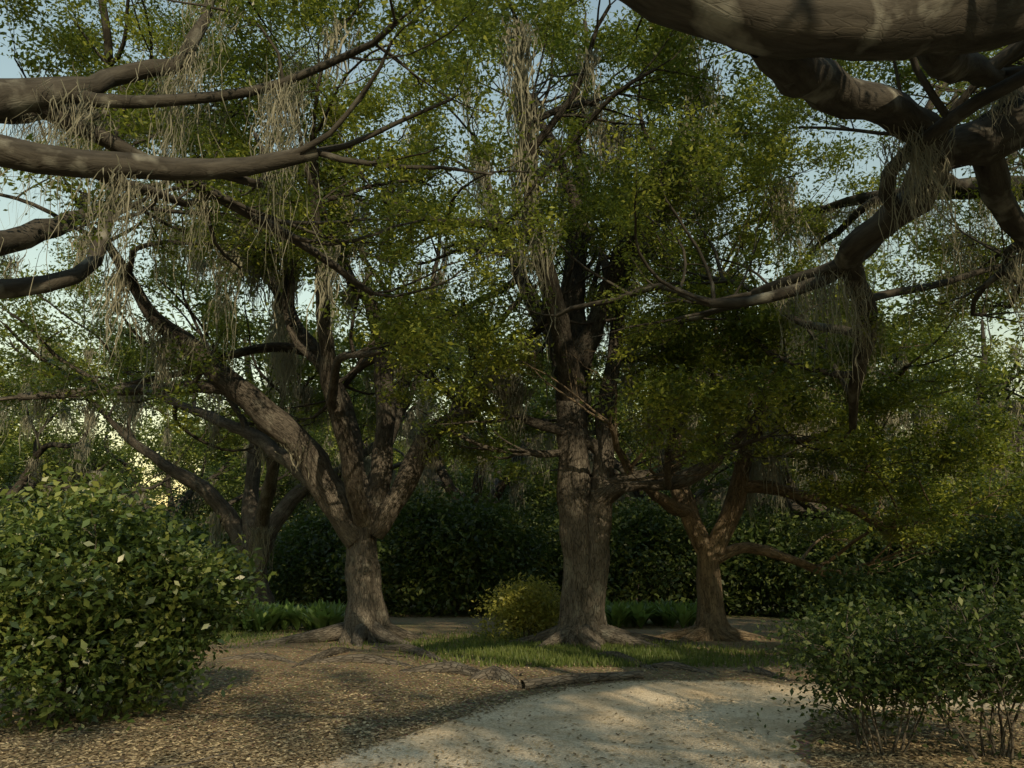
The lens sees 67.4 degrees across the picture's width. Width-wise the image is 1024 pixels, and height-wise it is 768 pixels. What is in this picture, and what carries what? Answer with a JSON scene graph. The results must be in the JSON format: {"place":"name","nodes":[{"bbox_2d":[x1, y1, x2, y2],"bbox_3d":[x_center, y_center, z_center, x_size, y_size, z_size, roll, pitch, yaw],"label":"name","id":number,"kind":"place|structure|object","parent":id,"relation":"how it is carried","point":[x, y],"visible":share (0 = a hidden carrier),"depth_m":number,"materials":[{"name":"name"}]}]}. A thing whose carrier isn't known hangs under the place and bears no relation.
{"place":"outdoors","nodes":[
{"label":"outdoors","id":0,"kind":"place"},
{"bbox_2d":[0,402,55,479],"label":"distant oak","id":1,"kind":"object","parent":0,"point":[18,447],"depth_m":84.88,"materials":[{"name":"green plant"}]},
{"bbox_2d":[0,315,80,462],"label":"oak","id":2,"kind":"object","parent":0,"point":[2,461],"depth_m":42.16,"materials":[{"name":"green plant"}]},
{"bbox_2d":[0,385,45,447],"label":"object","id":3,"kind":"object","parent":2,"relation":"hanging from","point":[3,420],"visible":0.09,"depth_m":42.05,"materials":[{"name":"grey plant"}]},
{"bbox_2d":[0,411,188,506],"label":"distant oak","id":4,"kind":"object","parent":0,"point":[129,457],"depth_m":93.74,"materials":[{"name":"green plant"}]},
{"bbox_2d":[0,307,235,528],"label":"oak","id":5,"kind":"object","parent":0,"point":[106,456],"depth_m":55.73,"materials":[{"name":"green plant"}]},
{"bbox_2d":[0,353,172,507],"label":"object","id":6,"kind":"object","parent":5,"relation":"hanging from","point":[25,421],"visible":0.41,"depth_m":48.38,"materials":[{"name":"grey plant"}]},
{"bbox_2d":[0,327,337,527],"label":"oak","id":7,"kind":"object","parent":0,"point":[48,450],"depth_m":61.97,"materials":[{"name":"green plant"}]},
{"bbox_2d":[46,404,333,522],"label":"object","id":8,"kind":"object","parent":7,"relation":"hanging from","point":[193,498],"visible":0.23,"depth_m":63.90,"materials":[{"name":"plant"}]},
{"bbox_2d":[0,0,569,300],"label":"tree","id":9,"kind":"object","parent":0,"point":[158,35],"depth_m":11.69,"materials":[{"name":"green plant"}]},
{"bbox_2d":[0,0,373,442],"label":"moss","id":10,"kind":"object","parent":9,"relation":"hanging from","point":[287,108],"visible":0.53,"depth_m":10.65,"materials":[{"name":"grey plant"}]},
{"bbox_2d":[196,437,463,516],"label":"distant oak","id":11,"kind":"object","parent":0,"point":[226,460],"depth_m":86.59,"materials":[{"name":"green plant"}]},
{"bbox_2d":[184,399,518,498],"bbox_3d":[-11.675,9.997,68.094,25.925,18.403,29.307,0,-14,0],"label":"oak","id":12,"kind":"object","parent":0,"point":[235,463],"depth_m":60.09,"materials":[{"name":"green plant"}]},
{"bbox_2d":[307,417,487,499],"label":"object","id":13,"kind":"object","parent":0,"point":[453,466],"visible":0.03,"depth_m":63.83,"materials":[{"name":"green plant"}]},
{"bbox_2d":[276,375,554,490],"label":"distant oak","id":14,"kind":"object","parent":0,"point":[410,440],"depth_m":83.61,"materials":[{"name":"green plant"}]},
{"bbox_2d":[0,595,1023,767],"bbox_3d":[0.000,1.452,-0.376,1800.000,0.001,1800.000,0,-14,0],"label":"ground","id":15,"kind":"structure","parent":0,"point":[441,624],"depth_m":11.68,"materials":[{"name":"brown soil"}]},
{"bbox_2d":[0,472,58,533],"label":"hedge","id":16,"kind":"object","parent":15,"relation":"on","point":[4,505],"visible":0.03,"depth_m":38.88,"materials":[{"name":"green plant"}]},
{"bbox_2d":[0,464,165,515],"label":"hedge","id":17,"kind":"object","parent":15,"relation":"on","point":[7,483],"visible":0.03,"depth_m":62.17,"materials":[{"name":"green plant"}]},
{"bbox_2d":[0,445,221,739],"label":"camellia","id":18,"kind":"object","parent":15,"relation":"on","point":[22,622],"depth_m":8.29,"materials":[{"name":"green plant"}]},
{"bbox_2d":[63,491,237,579],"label":"hedge","id":19,"kind":"object","parent":15,"relation":"on","point":[185,523],"depth_m":43.23,"materials":[{"name":"green plant"}]},
{"bbox_2d":[17,509,284,729],"bbox_3d":[-4.548,2.841,9.334,3.075,2.712,2.713,0,-14,0],"label":"camellia","id":20,"kind":"object","parent":15,"relation":"on","point":[167,645],"depth_m":9.09,"materials":[{"name":"green plant"}]},
{"bbox_2d":[151,452,318,596],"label":"hedge","id":21,"kind":"object","parent":15,"relation":"on","point":[229,495],"depth_m":66.94,"materials":[{"name":"green plant"}]},
{"bbox_2d":[183,507,306,600],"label":"hedge","id":22,"kind":"object","parent":15,"relation":"on","point":[226,536],"visible":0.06,"depth_m":49.19,"materials":[{"name":"green plant"}]},
{"bbox_2d":[0,195,498,604],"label":"oak","id":23,"kind":"object","parent":15,"relation":"on","point":[305,370],"depth_m":34.95,"materials":[{"name":"green plant"}]},
{"bbox_2d":[0,267,432,579],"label":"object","id":24,"kind":"object","parent":23,"relation":"hanging from","point":[261,536],"visible":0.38,"depth_m":33.94,"materials":[{"name":"grey plant"}]},
{"bbox_2d":[131,395,398,515],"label":"distant oak","id":25,"kind":"object","parent":15,"relation":"on","point":[219,454],"depth_m":83.31,"materials":[{"name":"green plant"}]},
{"bbox_2d":[267,503,414,609],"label":"hedge","id":26,"kind":"object","parent":15,"relation":"on","point":[321,532],"depth_m":41.66,"materials":[{"name":"green plant"}]},
{"bbox_2d":[281,459,484,600],"bbox_3d":[-8.855,12.276,63.152,19.667,13.291,19.657,0,-14,0],"label":"hedge","id":27,"kind":"object","parent":15,"relation":"on","point":[459,486],"depth_m":61.26,"materials":[{"name":"green plant"}]},
{"bbox_2d":[0,0,775,646],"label":"oak","id":28,"kind":"object","parent":15,"relation":"on","point":[408,324],"depth_m":19.59,"materials":[{"name":"plant"}]},
{"bbox_2d":[19,10,543,479],"bbox_3d":[-8.268,-2.461,23.683,18.322,11.343,18.967,0,-14,0],"label":"spanish moss","id":29,"kind":"object","parent":28,"relation":"hanging from","point":[513,397],"visible":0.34,"depth_m":19.86,"materials":[{"name":"grey plant"}]},
{"bbox_2d":[308,475,562,617],"bbox_3d":[-3.375,9.010,39.223,13.290,8.389,13.573,0,-14,0],"label":"hedge","id":30,"kind":"object","parent":15,"relation":"on","point":[449,527],"depth_m":36.10,"materials":[{"name":"green plant"}]},
{"bbox_2d":[253,272,648,611],"bbox_3d":[-3.369,2.756,47.402,25.803,22.180,21.917,0,-14,0],"label":"oak","id":31,"kind":"object","parent":15,"relation":"on","point":[444,477],"depth_m":43.44,"materials":[{"name":"green plant"}]},
{"bbox_2d":[316,294,556,512],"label":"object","id":32,"kind":"object","parent":31,"relation":"hanging from","point":[423,481],"visible":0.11,"depth_m":43.10,"materials":[{"name":"grey plant"}]},
{"bbox_2d":[215,597,696,632],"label":"ground cover plants","id":33,"kind":"object","parent":15,"relation":"on","point":[322,614],"visible":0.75,"depth_m":25.69,"materials":[{"name":"green plant"}]},
{"bbox_2d":[212,644,794,689],"bbox_3d":[-0.142,5.276,14.569,10.810,0.332,5.507,-10,-18,34],"label":"log edging and roots","id":34,"kind":"object","parent":15,"relation":"on","point":[496,673],"visible":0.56,"depth_m":13.25,"materials":[{"name":"brown wood"}]},
{"bbox_2d":[452,452,558,516],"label":"hedge","id":35,"kind":"object","parent":15,"relation":"on","point":[488,487],"depth_m":73.63,"materials":[{"name":"green plant"}]},
{"bbox_2d":[0,612,1023,767],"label":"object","id":36,"kind":"object","parent":15,"relation":"on","point":[305,759],"depth_m":7.72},
{"bbox_2d":[466,567,560,639],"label":"yellow shrub","id":37,"kind":"object","parent":15,"relation":"on","point":[510,603],"depth_m":20.54,"materials":[{"name":"plant"}]},
{"bbox_2d":[452,501,613,602],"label":"hedge","id":38,"kind":"object","parent":15,"relation":"on","point":[545,516],"depth_m":43.08,"materials":[{"name":"green plant"}]},
{"bbox_2d":[501,457,670,598],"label":"hedge","id":39,"kind":"object","parent":15,"relation":"on","point":[551,505],"visible":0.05,"depth_m":63.56,"materials":[{"name":"green plant"}]},
{"bbox_2d":[190,623,1015,667],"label":"grass tufts","id":40,"kind":"object","parent":15,"relation":"on","point":[514,654],"visible":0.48,"depth_m":16.36,"materials":[{"name":"green plant"}]},
{"bbox_2d":[299,0,928,651],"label":"oak","id":41,"kind":"object","parent":15,"relation":"on","point":[641,48],"depth_m":18.71,"materials":[{"name":"green plant"}]},
{"bbox_2d":[399,10,822,471],"bbox_3d":[1.796,-4.172,21.434,11.178,14.454,14.981,0,-14,0],"label":"spanish moss","id":42,"kind":"object","parent":41,"relation":"hanging from","point":[515,54],"visible":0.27,"depth_m":18.53,"materials":[{"name":"grey plant"}]},
{"bbox_2d":[525,490,763,612],"bbox_3d":[6.901,9.116,40.544,13.684,7.886,14.131,0,-14,0],"label":"hedge","id":43,"kind":"object","parent":15,"relation":"on","point":[639,530],"depth_m":37.65,"materials":[{"name":"green plant"}]},
{"bbox_2d":[633,463,731,595],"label":"hedge","id":44,"kind":"object","parent":15,"relation":"on","point":[709,507],"depth_m":70.26,"materials":[{"name":"green plant"}]},
{"bbox_2d":[621,505,745,606],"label":"hedge","id":45,"kind":"object","parent":15,"relation":"on","point":[702,519],"depth_m":52.20,"materials":[{"name":"green plant"}]},
{"bbox_2d":[441,48,1023,642],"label":"oak","id":46,"kind":"object","parent":15,"relation":"on","point":[949,448],"depth_m":19.41,"materials":[{"name":"green plant"}]},
{"bbox_2d":[629,337,869,602],"bbox_3d":[16.733,5.808,61.251,21.848,23.122,36.277,-10,-17,33],"label":"oak","id":47,"kind":"object","parent":15,"relation":"on","point":[759,510],"depth_m":58.62,"materials":[{"name":"green plant"}]},
{"bbox_2d":[650,498,852,616],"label":"hedge","id":48,"kind":"object","parent":15,"relation":"on","point":[747,529],"depth_m":36.17,"materials":[{"name":"green plant"}]},
{"bbox_2d":[706,464,893,603],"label":"hedge","id":49,"kind":"object","parent":15,"relation":"on","point":[769,510],"visible":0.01,"depth_m":57.43,"materials":[{"name":"green plant"}]},
{"bbox_2d":[739,496,989,617],"bbox_3d":[16.591,7.761,33.093,12.694,7.242,12.435,0,-14,0],"label":"hedge","id":50,"kind":"object","parent":15,"relation":"on","point":[822,554],"depth_m":32.19,"materials":[{"name":"green plant"}]},
{"bbox_2d":[732,574,1022,760],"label":"azalea","id":51,"kind":"object","parent":15,"relation":"on","point":[839,644],"depth_m":6.94,"materials":[{"name":"green plant"}]},
{"bbox_2d":[769,538,1001,664],"bbox_3d":[7.911,4.778,15.646,4.879,3.278,4.959,0,-14,0],"label":"shrub","id":52,"kind":"object","parent":15,"relation":"on","point":[900,583],"depth_m":15.66,"materials":[{"name":"green plant"}]},
{"bbox_2d":[811,533,1023,767],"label":"azalea","id":53,"kind":"object","parent":15,"relation":"on","point":[1008,649],"depth_m":6.53,"materials":[{"name":"green plant"}]},
{"bbox_2d":[854,469,1023,580],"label":"hedge","id":54,"kind":"object","parent":15,"relation":"on","point":[910,561],"visible":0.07,"depth_m":28.55,"materials":[{"name":"green plant"}]},
{"bbox_2d":[869,523,1023,655],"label":"shrub","id":55,"kind":"object","parent":15,"relation":"on","point":[947,569],"depth_m":15.23,"materials":[{"name":"green plant"}]},
{"bbox_2d":[935,489,1023,636],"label":"shrub","id":56,"kind":"object","parent":15,"relation":"on","point":[1016,527],"depth_m":15.27,"materials":[{"name":"green plant"}]},
{"bbox_2d":[975,390,1023,473],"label":"distant oak","id":57,"kind":"object","parent":15,"relation":"on","point":[1008,437],"visible":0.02,"depth_m":91.48,"materials":[{"name":"green plant"}]},
{"bbox_2d":[0,0,1023,514],"label":"sky","id":58,"kind":"structure","parent":0,"point":[9,68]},
{"bbox_2d":[437,376,731,514],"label":"oak","id":59,"kind":"object","parent":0,"point":[534,470],"depth_m":65.53,"materials":[{"name":"green plant"}]},
{"bbox_2d":[487,409,709,511],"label":"distant oak","id":60,"kind":"object","parent":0,"point":[643,467],"depth_m":89.93,"materials":[{"name":"green plant"}]},
{"bbox_2d":[488,445,715,518],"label":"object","id":61,"kind":"object","parent":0,"point":[511,499],"visible":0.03,"depth_m":63.81,"materials":[{"name":"green plant"}]},
{"bbox_2d":[447,284,863,602],"bbox_3d":[7.548,3.585,50.359,31.637,21.914,22.255,10,-18,-35],"label":"oak","id":62,"kind":"object","parent":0,"point":[519,468],"depth_m":42.47,"materials":[{"name":"green plant"}]},
{"bbox_2d":[504,344,807,525],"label":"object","id":63,"kind":"object","parent":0,"point":[631,494],"visible":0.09,"depth_m":43.59,"materials":[{"name":"green plant"}]},
{"bbox_2d":[300,680,1023,767],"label":"gravel path","id":64,"kind":"structure","parent":0,"point":[697,753],"depth_m":8.03,"materials":[{"name":"grey gravel"}]},
{"bbox_2d":[632,396,767,516],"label":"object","id":65,"kind":"object","parent":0,"point":[721,473],"visible":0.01,"depth_m":56.81,"materials":[{"name":"green plant"}]},
{"bbox_2d":[416,0,1023,458],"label":"tree","id":66,"kind":"object","parent":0,"point":[795,48],"depth_m":12.13,"materials":[{"name":"green plant"}]},
{"bbox_2d":[545,0,1023,401],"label":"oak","id":67,"kind":"object","parent":66,"relation":"hanging from","point":[916,163],"visible":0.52,"depth_m":12.44,"materials":[{"name":"plant"}]},
{"bbox_2d":[588,199,901,525],"bbox_3d":[7.985,-1.417,25.189,11.185,12.553,8.658,0,-14,0],"label":"spanish moss","id":68,"kind":"object","parent":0,"point":[755,470],"visible":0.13,"depth_m":22.36,"materials":[{"name":"plant"}]},
{"bbox_2d":[664,419,900,510],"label":"distant oak","id":69,"kind":"object","parent":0,"point":[789,463],"depth_m":84.98,"materials":[{"name":"green plant"}]},
{"bbox_2d":[584,217,1023,524],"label":"oak","id":70,"kind":"object","parent":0,"point":[985,396],"depth_m":36.92,"materials":[{"name":"green plant"}]},
{"bbox_2d":[640,320,1023,530],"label":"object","id":71,"kind":"object","parent":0,"point":[832,473],"visible":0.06,"depth_m":36.22,"materials":[{"name":"plant"}]},
{"bbox_2d":[725,189,1023,501],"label":"oak","id":72,"kind":"object","parent":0,"point":[972,337],"depth_m":34.91,"materials":[{"name":"green plant"}]},
{"bbox_2d":[800,271,1023,514],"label":"oak","id":73,"kind":"object","parent":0,"point":[901,365],"visible":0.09,"depth_m":34.17,"materials":[{"name":"green plant"}]},
{"bbox_2d":[889,242,1021,477],"bbox_3d":[35.687,2.990,41.096,29.980,18.464,26.234,0,-14,0],"label":"oak","id":74,"kind":"object","parent":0,"point":[975,382],"depth_m":44.25,"materials":[{"name":"green plant"}]}
]}

